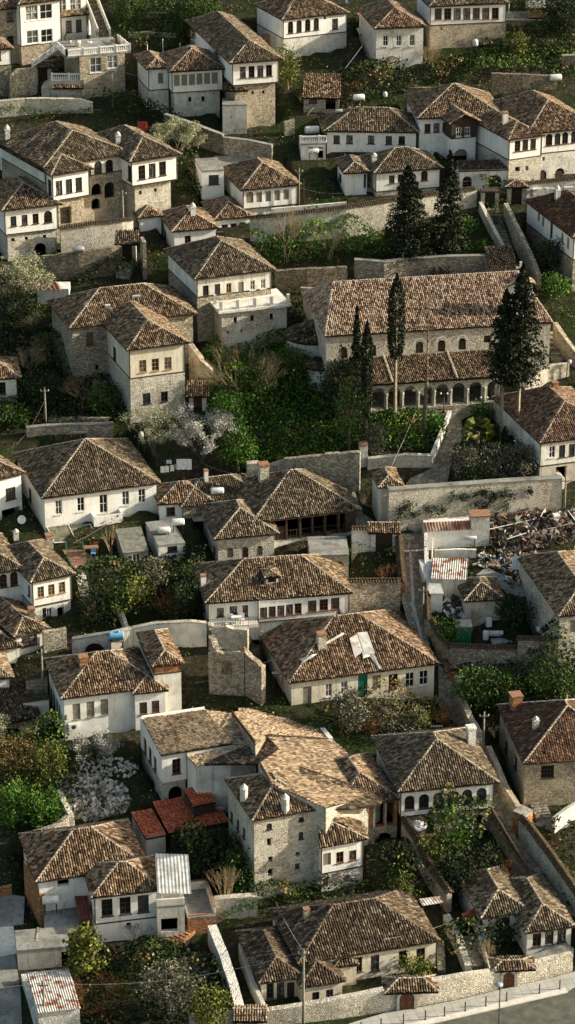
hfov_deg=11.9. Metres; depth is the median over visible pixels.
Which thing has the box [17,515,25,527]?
satellite dish
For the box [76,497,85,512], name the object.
window
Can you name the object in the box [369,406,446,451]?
herb bed
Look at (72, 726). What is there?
air conditioner
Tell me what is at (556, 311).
grass
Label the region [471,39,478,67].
water tank
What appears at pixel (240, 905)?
grass
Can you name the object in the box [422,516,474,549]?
shed
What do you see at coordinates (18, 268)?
blossom tree
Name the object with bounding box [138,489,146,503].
window
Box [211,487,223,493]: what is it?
water tank
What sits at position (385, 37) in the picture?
window
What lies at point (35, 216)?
window
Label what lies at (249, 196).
window
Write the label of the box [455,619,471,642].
cabin
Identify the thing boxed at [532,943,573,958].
terrace coping
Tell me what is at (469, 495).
wall tuft
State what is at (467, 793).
window
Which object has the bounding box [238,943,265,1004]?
side wall
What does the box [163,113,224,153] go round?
garden wall
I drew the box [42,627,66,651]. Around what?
yard wall
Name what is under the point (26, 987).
parapet
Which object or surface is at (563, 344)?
stair wall
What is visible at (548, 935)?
window
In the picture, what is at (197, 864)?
tree
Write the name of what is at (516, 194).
door
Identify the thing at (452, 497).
wall tuft
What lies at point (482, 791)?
window
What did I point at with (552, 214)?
house
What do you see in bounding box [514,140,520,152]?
window
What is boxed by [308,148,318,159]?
water tank
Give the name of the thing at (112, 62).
window
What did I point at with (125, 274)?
stair
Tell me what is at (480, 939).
stair parapet
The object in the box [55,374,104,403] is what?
bare shrub
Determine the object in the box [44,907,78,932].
outbuilding
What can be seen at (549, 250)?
tree
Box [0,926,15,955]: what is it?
whitewashed ramp
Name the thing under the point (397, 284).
cypress tree
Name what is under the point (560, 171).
door
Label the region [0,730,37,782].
tree
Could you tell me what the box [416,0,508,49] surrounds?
house
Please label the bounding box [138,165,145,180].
window
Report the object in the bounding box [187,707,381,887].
long house
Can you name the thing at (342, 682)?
window
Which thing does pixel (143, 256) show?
garden wall
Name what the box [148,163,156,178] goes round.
window
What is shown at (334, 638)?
tin sheet
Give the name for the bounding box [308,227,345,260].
bare tree
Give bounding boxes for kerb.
[409,988,567,1023]
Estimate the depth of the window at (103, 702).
260.27 m
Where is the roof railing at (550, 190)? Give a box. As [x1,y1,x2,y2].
[531,184,574,196]
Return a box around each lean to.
[75,896,91,930]
[222,82,247,133]
[418,896,443,917]
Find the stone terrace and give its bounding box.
[307,536,348,579]
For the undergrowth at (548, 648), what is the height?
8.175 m
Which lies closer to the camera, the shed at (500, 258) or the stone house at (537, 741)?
the stone house at (537, 741)
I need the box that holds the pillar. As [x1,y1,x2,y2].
[359,441,367,466]
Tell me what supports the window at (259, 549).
in the konak at (264, 512)
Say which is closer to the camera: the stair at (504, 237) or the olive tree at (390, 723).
the olive tree at (390, 723)
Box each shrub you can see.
[0,398,32,430]
[13,348,44,374]
[13,370,78,409]
[28,334,51,359]
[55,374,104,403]
[56,771,131,821]
[68,970,134,1019]
[79,583,115,620]
[80,379,122,416]
[81,598,103,618]
[107,0,154,25]
[123,923,158,941]
[151,592,186,619]
[165,936,190,952]
[168,0,222,26]
[182,980,236,1023]
[187,13,205,42]
[196,345,288,397]
[206,865,240,894]
[227,356,280,404]
[271,347,314,386]
[352,80,367,89]
[361,416,389,455]
[362,719,383,734]
[374,404,397,425]
[378,563,395,577]
[387,863,430,901]
[394,947,439,975]
[398,705,434,731]
[403,407,422,420]
[417,833,451,868]
[421,44,444,61]
[421,413,451,438]
[423,211,446,244]
[423,429,443,451]
[430,702,471,727]
[455,211,478,237]
[459,459,486,480]
[462,850,519,882]
[467,399,494,418]
[477,939,496,968]
[482,423,513,445]
[483,911,520,948]
[502,27,531,55]
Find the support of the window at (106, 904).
in the house at (120, 892)
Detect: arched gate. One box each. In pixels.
[381,973,439,1010]
[487,954,536,988]
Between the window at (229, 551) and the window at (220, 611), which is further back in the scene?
the window at (229, 551)
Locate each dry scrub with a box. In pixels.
[316,675,454,736]
[421,57,472,78]
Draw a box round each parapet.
[21,974,37,1023]
[478,201,504,246]
[478,935,489,967]
[503,203,541,289]
[552,802,574,832]
[556,468,564,488]
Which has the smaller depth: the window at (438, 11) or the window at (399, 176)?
the window at (399, 176)
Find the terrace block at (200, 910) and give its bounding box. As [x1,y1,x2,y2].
[184,878,215,933]
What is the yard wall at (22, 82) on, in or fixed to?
on the ground at (194, 668)
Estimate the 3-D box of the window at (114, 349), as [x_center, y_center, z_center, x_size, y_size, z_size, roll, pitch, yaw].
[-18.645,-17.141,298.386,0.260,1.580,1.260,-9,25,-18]
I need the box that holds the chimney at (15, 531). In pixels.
[12,528,18,540]
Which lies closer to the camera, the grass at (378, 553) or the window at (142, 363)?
the grass at (378, 553)
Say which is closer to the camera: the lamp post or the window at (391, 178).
the lamp post
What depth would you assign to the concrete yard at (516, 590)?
276.69 m
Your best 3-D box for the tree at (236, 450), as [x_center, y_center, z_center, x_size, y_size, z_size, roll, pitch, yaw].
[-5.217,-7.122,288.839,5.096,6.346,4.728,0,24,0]
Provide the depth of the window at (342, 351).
297.89 m
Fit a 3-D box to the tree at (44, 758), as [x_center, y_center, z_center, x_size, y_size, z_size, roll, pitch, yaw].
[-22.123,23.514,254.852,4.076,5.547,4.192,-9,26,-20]
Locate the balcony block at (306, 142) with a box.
[298,135,326,159]
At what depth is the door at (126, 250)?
317.49 m
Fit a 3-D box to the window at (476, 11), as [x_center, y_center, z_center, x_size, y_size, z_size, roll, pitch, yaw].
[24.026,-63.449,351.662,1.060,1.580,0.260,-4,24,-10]
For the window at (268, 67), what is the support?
in the house at (249, 57)
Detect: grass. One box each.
[0,104,99,119]
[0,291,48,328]
[114,0,221,50]
[222,899,252,923]
[226,872,413,914]
[349,542,395,577]
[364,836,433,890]
[422,19,574,83]
[479,174,509,235]
[552,307,574,328]
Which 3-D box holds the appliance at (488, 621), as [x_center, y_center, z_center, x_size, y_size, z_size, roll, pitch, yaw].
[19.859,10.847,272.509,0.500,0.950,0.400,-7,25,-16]
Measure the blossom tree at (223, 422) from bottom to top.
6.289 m
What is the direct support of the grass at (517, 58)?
on the ground at (194, 668)
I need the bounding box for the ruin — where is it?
[208,624,265,705]
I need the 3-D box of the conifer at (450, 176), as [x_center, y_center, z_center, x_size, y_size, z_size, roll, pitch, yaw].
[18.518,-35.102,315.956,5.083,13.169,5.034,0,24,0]
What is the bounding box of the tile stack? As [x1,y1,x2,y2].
[433,266,450,274]
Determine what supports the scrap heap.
on the ground at (194, 668)
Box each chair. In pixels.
[91,549,95,557]
[228,614,232,623]
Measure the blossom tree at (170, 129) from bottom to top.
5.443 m
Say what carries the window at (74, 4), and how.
in the villa
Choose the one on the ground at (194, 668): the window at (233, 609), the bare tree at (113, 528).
the bare tree at (113, 528)
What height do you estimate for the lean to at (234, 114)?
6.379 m
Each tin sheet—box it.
[300,654,316,661]
[319,633,343,647]
[350,633,362,656]
[357,632,374,653]
[362,649,380,668]
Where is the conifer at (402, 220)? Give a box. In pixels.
[377,163,438,262]
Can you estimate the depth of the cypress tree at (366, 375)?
291.12 m
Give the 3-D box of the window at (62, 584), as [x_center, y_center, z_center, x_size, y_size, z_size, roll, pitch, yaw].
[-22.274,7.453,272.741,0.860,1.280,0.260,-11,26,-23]
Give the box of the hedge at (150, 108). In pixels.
[94,83,184,120]
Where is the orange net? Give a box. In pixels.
[137,121,147,130]
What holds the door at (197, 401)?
in the gateway at (197, 393)
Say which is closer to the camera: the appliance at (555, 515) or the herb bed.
the appliance at (555, 515)
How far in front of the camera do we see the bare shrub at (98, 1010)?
232.54 m
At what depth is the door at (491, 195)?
325.58 m
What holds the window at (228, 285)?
in the house at (223, 286)
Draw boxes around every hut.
[26,968,80,1023]
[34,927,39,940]
[302,73,341,112]
[457,576,504,625]
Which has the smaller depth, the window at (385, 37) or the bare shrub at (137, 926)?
the bare shrub at (137, 926)
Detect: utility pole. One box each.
[37,648,45,695]
[38,980,48,1005]
[40,387,48,424]
[108,68,115,107]
[119,190,125,217]
[295,168,302,205]
[298,949,308,1023]
[419,586,427,620]
[479,712,488,742]
[561,477,569,507]
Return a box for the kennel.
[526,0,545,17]
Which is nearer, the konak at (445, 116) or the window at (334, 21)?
the konak at (445, 116)
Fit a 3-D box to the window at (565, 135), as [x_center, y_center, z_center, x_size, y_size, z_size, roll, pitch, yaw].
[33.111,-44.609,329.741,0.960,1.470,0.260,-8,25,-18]
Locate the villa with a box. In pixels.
[0,0,130,98]
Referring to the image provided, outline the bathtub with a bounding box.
[489,631,502,635]
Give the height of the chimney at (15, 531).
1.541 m
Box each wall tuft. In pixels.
[395,505,409,517]
[400,498,417,514]
[408,508,422,519]
[418,503,432,516]
[427,505,438,517]
[433,504,447,516]
[447,491,457,506]
[458,492,468,504]
[464,486,479,501]
[475,486,486,498]
[476,501,491,508]
[480,488,493,497]
[480,491,497,505]
[490,492,500,501]
[497,487,516,499]
[497,488,507,501]
[500,500,509,511]
[521,486,536,498]
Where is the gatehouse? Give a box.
[369,466,404,521]
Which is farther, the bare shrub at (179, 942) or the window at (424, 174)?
the window at (424, 174)
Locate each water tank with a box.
[42,895,58,914]
[73,246,83,256]
[108,630,124,648]
[137,432,144,453]
[158,526,169,534]
[171,518,184,533]
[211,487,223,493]
[215,806,225,812]
[272,671,282,683]
[305,126,319,133]
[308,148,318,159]
[335,109,342,114]
[353,94,364,108]
[382,92,387,106]
[465,535,476,546]
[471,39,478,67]
[549,74,561,84]
[566,359,571,379]
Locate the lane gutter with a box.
[409,552,422,638]
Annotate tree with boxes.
[0,250,56,307]
[0,285,39,330]
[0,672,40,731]
[0,712,39,743]
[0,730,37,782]
[0,772,35,830]
[14,777,71,828]
[24,736,68,789]
[60,921,110,994]
[69,727,122,762]
[100,581,137,616]
[102,525,121,555]
[113,568,159,613]
[118,406,176,456]
[129,953,208,1023]
[130,552,170,591]
[148,116,207,156]
[164,402,239,463]
[166,574,203,619]
[180,843,215,886]
[200,380,248,438]
[203,821,243,871]
[211,845,254,894]
[214,412,261,471]
[265,207,303,262]
[276,41,301,90]
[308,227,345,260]
[316,343,360,416]
[323,684,371,730]
[326,376,374,449]
[348,306,361,398]
[360,319,373,432]
[364,685,429,738]
[386,273,405,422]
[417,277,437,434]
[423,779,495,869]
[426,803,475,854]
[431,612,465,647]
[433,836,483,897]
[444,664,505,716]
[445,440,489,480]
[454,607,482,631]
[461,416,495,461]
[473,837,510,872]
[474,440,518,479]
[479,288,529,445]
[481,660,540,714]
[489,262,549,415]
[492,588,536,634]
[501,434,539,477]
[522,647,574,699]
[531,235,563,274]
[532,269,574,299]
[536,0,574,37]
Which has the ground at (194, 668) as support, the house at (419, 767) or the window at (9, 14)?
the house at (419, 767)
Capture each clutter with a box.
[442,594,464,619]
[472,548,536,587]
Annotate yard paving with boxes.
[533,819,569,831]
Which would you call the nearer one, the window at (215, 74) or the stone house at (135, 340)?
the stone house at (135, 340)
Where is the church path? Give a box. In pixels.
[403,405,494,484]
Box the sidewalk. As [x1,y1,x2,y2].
[350,971,574,1023]
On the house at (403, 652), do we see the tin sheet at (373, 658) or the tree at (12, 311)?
the tin sheet at (373, 658)
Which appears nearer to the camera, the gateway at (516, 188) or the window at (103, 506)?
the window at (103, 506)
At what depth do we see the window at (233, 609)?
270.18 m
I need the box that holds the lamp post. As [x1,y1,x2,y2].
[440,392,447,412]
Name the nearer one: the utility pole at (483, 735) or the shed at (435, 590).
the utility pole at (483, 735)
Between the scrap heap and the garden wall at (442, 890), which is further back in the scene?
the scrap heap
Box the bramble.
[0,318,128,423]
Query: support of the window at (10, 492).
in the house at (11, 473)
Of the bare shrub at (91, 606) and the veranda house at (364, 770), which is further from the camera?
the bare shrub at (91, 606)
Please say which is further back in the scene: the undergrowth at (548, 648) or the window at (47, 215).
the window at (47, 215)
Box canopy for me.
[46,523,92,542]
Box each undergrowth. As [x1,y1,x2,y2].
[0,709,78,822]
[70,250,164,284]
[74,543,206,628]
[76,934,232,1023]
[171,816,249,888]
[250,212,493,264]
[337,56,421,108]
[437,915,499,954]
[452,437,534,480]
[459,614,574,703]
[512,0,574,17]
[536,815,574,913]
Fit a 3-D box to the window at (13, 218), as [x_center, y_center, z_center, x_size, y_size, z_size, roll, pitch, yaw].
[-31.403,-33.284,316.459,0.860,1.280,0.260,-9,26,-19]
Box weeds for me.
[0,0,574,928]
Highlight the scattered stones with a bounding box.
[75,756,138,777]
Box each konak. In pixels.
[0,120,182,249]
[179,461,361,560]
[403,83,501,159]
[475,90,574,181]
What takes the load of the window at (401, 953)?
in the house at (343, 940)
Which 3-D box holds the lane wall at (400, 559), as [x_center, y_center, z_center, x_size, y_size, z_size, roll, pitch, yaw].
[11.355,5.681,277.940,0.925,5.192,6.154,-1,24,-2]
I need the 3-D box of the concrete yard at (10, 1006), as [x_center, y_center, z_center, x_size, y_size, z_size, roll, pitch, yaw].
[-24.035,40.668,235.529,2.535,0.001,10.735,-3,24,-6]
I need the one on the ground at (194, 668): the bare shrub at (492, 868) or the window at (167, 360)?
the bare shrub at (492, 868)
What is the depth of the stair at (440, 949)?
239.48 m
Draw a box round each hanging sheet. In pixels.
[176,459,191,469]
[512,556,519,569]
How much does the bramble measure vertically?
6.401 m
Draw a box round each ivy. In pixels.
[118,110,161,122]
[171,145,201,194]
[198,328,361,464]
[277,294,306,337]
[278,202,317,248]
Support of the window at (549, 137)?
in the konak at (527, 132)
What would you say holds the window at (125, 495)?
in the house at (96, 482)
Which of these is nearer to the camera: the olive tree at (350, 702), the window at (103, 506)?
the olive tree at (350, 702)
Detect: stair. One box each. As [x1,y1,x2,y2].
[74,566,88,599]
[116,262,134,279]
[167,923,194,947]
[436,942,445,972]
[463,935,484,969]
[486,208,515,258]
[530,802,551,821]
[550,331,562,363]
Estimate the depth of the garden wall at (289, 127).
337.14 m
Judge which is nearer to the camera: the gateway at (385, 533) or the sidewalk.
the sidewalk
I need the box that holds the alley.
[493,786,549,882]
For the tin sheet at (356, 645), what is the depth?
266.00 m
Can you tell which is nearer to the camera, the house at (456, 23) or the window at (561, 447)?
the window at (561, 447)
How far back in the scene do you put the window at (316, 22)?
350.58 m
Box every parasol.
[87,20,91,42]
[410,820,426,830]
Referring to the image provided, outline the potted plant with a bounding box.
[72,32,80,46]
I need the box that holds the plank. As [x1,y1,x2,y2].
[490,519,534,528]
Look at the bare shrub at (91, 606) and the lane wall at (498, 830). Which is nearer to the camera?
the lane wall at (498, 830)
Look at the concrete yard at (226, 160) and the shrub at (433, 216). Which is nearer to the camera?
the shrub at (433, 216)
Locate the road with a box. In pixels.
[434,989,574,1023]
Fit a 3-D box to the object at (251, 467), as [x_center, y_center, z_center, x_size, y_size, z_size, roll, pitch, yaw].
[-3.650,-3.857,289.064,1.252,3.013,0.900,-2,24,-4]
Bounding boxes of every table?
[84,545,98,551]
[231,615,240,618]
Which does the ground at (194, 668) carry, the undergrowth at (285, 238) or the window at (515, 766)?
the undergrowth at (285, 238)
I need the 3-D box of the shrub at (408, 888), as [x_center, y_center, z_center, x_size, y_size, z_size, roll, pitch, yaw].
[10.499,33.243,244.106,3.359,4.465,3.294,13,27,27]
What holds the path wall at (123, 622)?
on the ground at (194, 668)
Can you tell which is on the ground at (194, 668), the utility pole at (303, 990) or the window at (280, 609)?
the utility pole at (303, 990)
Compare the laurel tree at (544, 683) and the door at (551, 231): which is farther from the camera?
the door at (551, 231)
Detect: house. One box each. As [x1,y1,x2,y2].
[0,37,13,95]
[0,175,62,260]
[0,356,21,403]
[0,455,25,519]
[0,532,75,619]
[0,596,50,662]
[0,651,14,687]
[13,437,160,531]
[18,818,160,942]
[43,628,184,739]
[46,282,197,422]
[132,196,253,246]
[133,45,224,117]
[140,707,232,799]
[154,480,213,521]
[164,236,291,353]
[185,11,283,128]
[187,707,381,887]
[193,554,353,639]
[195,157,301,214]
[224,769,368,898]
[235,886,440,1001]
[254,0,349,58]
[259,608,439,705]
[323,106,419,153]
[333,146,443,195]
[333,751,399,844]
[356,0,426,67]
[371,723,499,836]
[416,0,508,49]
[455,864,574,954]
[491,380,574,483]
[496,690,574,806]
[517,550,574,672]
[523,185,574,290]
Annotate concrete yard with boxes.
[0,895,24,926]
[0,954,21,1023]
[213,155,254,165]
[476,568,525,596]
[506,11,528,18]
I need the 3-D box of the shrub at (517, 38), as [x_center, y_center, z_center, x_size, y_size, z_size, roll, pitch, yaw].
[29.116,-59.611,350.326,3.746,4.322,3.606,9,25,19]
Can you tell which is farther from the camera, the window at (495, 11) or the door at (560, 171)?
the window at (495, 11)
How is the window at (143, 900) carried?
in the house at (120, 892)
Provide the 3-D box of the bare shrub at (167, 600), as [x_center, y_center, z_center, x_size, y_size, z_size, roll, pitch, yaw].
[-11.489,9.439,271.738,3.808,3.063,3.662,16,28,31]
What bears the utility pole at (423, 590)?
on the ground at (194, 668)
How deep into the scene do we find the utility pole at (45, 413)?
294.13 m
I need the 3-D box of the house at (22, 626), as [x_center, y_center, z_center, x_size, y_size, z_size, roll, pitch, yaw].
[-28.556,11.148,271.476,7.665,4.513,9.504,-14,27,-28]
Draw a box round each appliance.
[486,617,491,626]
[552,513,559,519]
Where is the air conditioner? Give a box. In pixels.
[68,722,77,730]
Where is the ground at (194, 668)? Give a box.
[0,0,574,1023]
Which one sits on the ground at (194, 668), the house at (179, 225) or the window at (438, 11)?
the house at (179, 225)
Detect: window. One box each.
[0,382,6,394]
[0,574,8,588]
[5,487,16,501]
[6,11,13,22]
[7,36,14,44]
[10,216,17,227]
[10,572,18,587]
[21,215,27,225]
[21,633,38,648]
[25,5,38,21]
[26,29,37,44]
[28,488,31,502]
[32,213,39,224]
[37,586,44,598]
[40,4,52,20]
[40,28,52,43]
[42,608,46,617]
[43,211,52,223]
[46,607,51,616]
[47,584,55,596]
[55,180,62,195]
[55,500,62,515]
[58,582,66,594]
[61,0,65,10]
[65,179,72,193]
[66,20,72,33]
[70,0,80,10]
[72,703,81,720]
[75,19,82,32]
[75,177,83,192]
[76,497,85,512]
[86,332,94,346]
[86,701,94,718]
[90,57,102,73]
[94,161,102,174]
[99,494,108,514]
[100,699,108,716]
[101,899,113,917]
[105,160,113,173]
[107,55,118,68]
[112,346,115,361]
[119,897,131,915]
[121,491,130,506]
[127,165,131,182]
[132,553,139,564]
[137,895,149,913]
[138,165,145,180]
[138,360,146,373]
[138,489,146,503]
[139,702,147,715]
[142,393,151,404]
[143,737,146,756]
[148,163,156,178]
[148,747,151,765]
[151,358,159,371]
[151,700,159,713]
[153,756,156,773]
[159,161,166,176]
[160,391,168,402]
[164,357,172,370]
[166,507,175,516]
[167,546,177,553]
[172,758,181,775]
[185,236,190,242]
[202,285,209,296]
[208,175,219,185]
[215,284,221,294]
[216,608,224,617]
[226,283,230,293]
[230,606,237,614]
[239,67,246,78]
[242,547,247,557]
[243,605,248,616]
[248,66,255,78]
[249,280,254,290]
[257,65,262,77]
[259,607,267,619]
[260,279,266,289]
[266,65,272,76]
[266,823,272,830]
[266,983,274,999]
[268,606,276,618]
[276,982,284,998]
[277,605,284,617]
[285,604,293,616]
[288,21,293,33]
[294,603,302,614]
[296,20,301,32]
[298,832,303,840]
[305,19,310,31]
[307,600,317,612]
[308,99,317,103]
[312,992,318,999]
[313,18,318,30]
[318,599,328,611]
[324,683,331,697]
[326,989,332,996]
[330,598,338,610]
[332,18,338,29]
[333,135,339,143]
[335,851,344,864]
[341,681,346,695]
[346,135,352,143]
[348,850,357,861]
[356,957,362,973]
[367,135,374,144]
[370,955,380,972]
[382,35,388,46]
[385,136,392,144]
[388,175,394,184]
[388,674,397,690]
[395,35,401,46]
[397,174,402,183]
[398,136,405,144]
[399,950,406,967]
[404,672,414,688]
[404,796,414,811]
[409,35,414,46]
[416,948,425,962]
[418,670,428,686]
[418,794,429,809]
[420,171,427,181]
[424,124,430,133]
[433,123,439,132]
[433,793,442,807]
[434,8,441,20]
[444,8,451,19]
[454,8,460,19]
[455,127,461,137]
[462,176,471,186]
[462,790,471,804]
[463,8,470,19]
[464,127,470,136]
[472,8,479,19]
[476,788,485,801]
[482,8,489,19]
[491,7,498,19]
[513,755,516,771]
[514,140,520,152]
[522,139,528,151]
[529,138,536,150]
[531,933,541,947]
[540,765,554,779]
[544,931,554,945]
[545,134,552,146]
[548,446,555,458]
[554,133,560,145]
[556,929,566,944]
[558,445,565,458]
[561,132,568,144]
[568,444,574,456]
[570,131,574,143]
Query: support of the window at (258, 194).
in the house at (256, 185)
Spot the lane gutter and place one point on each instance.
(412, 595)
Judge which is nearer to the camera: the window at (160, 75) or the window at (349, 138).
the window at (349, 138)
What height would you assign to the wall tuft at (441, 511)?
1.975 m
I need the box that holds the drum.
[483,630,488,639]
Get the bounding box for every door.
[38,69,47,82]
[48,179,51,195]
[122,246,131,261]
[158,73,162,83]
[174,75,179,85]
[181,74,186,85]
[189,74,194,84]
[193,398,201,407]
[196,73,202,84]
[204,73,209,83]
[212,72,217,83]
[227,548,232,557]
[238,282,243,290]
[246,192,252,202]
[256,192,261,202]
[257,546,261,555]
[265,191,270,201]
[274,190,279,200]
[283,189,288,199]
[287,982,293,996]
[303,686,310,703]
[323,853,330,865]
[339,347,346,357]
[358,674,366,696]
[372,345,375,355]
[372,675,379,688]
[375,535,391,547]
[399,994,413,1009]
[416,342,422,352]
[425,821,433,833]
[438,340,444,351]
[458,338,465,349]
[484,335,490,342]
[485,193,494,206]
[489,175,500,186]
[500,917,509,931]
[503,972,514,987]
[511,189,521,201]
[540,170,545,178]
[550,223,552,236]
[555,168,563,177]
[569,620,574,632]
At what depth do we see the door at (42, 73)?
345.90 m
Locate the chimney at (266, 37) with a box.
[263,34,268,44]
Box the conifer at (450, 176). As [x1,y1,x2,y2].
[427,149,469,254]
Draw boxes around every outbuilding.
[14,926,69,969]
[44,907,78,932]
[145,519,184,559]
[155,853,191,938]
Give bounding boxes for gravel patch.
[396,468,430,479]
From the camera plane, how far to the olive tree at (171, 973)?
229.91 m
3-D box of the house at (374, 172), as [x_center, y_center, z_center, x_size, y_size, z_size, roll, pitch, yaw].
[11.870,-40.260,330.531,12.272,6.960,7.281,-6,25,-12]
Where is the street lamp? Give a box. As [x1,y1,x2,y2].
[495,982,502,1023]
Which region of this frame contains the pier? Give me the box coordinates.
[512,804,532,834]
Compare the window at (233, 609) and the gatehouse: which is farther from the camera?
the gatehouse
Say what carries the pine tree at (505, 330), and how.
on the ground at (194, 668)
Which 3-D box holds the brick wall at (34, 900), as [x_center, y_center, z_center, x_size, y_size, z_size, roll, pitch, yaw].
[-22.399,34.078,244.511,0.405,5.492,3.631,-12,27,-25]
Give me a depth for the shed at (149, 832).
250.01 m
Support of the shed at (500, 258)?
on the ground at (194, 668)
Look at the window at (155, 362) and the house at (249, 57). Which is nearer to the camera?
the window at (155, 362)
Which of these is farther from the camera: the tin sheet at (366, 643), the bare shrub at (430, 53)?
the bare shrub at (430, 53)
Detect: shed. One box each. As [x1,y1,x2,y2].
[29,280,69,303]
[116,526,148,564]
[131,808,166,855]
[152,787,228,848]
[419,559,443,611]
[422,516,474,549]
[430,558,468,598]
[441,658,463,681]
[484,246,518,271]
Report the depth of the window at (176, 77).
338.88 m
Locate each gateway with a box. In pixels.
[31,60,54,85]
[115,229,138,264]
[186,380,209,410]
[233,1004,267,1023]
[367,521,400,551]
[480,188,498,208]
[503,178,529,203]
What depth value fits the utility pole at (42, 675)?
263.27 m
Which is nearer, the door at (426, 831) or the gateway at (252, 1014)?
the gateway at (252, 1014)
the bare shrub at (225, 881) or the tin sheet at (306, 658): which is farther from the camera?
the tin sheet at (306, 658)
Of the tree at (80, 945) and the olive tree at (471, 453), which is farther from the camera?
the olive tree at (471, 453)
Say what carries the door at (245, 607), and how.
in the house at (266, 594)
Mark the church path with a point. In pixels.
(438, 471)
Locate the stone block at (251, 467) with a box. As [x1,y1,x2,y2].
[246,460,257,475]
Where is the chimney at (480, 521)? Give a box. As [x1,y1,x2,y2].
[468,509,490,546]
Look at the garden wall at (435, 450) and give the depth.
292.10 m
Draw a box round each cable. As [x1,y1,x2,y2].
[52,951,302,984]
[383,176,499,186]
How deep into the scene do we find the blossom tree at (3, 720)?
258.65 m
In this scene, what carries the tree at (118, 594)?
on the ground at (194, 668)
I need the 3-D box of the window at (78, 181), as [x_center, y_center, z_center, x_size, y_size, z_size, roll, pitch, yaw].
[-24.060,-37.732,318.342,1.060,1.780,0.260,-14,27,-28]
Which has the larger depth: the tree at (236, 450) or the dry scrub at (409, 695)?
the tree at (236, 450)
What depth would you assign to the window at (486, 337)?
300.16 m
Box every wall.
[0,97,92,117]
[0,884,11,896]
[8,67,37,98]
[19,245,121,279]
[22,695,49,723]
[23,789,74,855]
[23,860,43,927]
[25,671,47,697]
[26,421,113,437]
[41,72,84,98]
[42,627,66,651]
[48,416,108,422]
[59,217,132,252]
[72,631,110,653]
[111,619,206,648]
[117,603,128,627]
[128,31,175,37]
[132,12,164,19]
[140,237,146,279]
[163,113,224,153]
[189,343,213,393]
[189,1010,234,1023]
[208,924,243,1023]
[214,892,257,923]
[223,136,272,159]
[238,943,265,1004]
[249,186,476,242]
[263,986,384,1023]
[269,450,360,493]
[271,202,346,214]
[275,266,346,288]
[284,118,294,135]
[301,287,312,294]
[347,577,400,612]
[351,525,374,560]
[354,254,487,278]
[367,453,431,469]
[383,951,572,1012]
[387,475,562,533]
[395,535,406,604]
[401,815,453,913]
[404,87,431,93]
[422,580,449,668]
[424,533,428,564]
[430,410,450,466]
[435,548,475,558]
[443,913,471,971]
[449,643,516,674]
[454,675,484,751]
[456,159,507,189]
[486,746,519,816]
[488,809,534,875]
[491,72,556,98]
[502,38,552,45]
[505,19,550,34]
[516,635,558,673]
[518,814,574,916]
[521,362,568,389]
[526,176,574,197]
[553,322,574,366]
[561,54,574,67]
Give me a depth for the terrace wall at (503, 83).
344.37 m
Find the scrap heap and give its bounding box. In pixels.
[489,507,574,552]
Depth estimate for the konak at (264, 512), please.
282.17 m
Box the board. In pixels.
[491,638,512,643]
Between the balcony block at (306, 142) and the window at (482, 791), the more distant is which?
the balcony block at (306, 142)
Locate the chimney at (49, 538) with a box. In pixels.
[44,532,52,548]
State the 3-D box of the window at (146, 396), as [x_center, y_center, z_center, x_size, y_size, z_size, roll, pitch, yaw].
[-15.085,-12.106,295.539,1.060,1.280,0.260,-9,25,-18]
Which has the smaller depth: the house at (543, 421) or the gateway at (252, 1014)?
the gateway at (252, 1014)
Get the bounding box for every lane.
[352,491,372,526]
[401,534,442,663]
[438,665,494,785]
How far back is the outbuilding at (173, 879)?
241.26 m
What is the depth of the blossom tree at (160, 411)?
290.44 m
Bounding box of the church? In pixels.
[283,270,552,420]
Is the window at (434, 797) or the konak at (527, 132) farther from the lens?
the konak at (527, 132)
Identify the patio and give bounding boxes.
[62,549,96,567]
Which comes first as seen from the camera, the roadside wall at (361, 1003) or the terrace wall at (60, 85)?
the roadside wall at (361, 1003)
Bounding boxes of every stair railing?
[65,541,71,567]
[82,541,90,592]
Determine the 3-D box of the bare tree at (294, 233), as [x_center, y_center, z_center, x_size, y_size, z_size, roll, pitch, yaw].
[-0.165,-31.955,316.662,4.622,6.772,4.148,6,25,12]
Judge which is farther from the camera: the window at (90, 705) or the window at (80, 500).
the window at (80, 500)
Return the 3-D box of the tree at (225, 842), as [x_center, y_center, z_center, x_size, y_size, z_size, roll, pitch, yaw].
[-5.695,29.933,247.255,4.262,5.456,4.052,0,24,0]
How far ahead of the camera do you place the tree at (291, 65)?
343.47 m
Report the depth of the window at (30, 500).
288.13 m
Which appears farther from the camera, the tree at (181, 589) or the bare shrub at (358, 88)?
the bare shrub at (358, 88)
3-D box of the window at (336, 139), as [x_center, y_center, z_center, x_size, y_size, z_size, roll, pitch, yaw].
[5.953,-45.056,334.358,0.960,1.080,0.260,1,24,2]
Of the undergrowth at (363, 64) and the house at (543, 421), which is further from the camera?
the undergrowth at (363, 64)
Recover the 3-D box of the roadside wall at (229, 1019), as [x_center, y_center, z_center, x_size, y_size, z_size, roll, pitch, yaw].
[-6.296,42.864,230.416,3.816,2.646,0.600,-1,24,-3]
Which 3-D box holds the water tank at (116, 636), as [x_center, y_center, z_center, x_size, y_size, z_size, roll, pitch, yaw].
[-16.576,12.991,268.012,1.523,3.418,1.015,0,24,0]
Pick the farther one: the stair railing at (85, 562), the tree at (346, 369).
the tree at (346, 369)

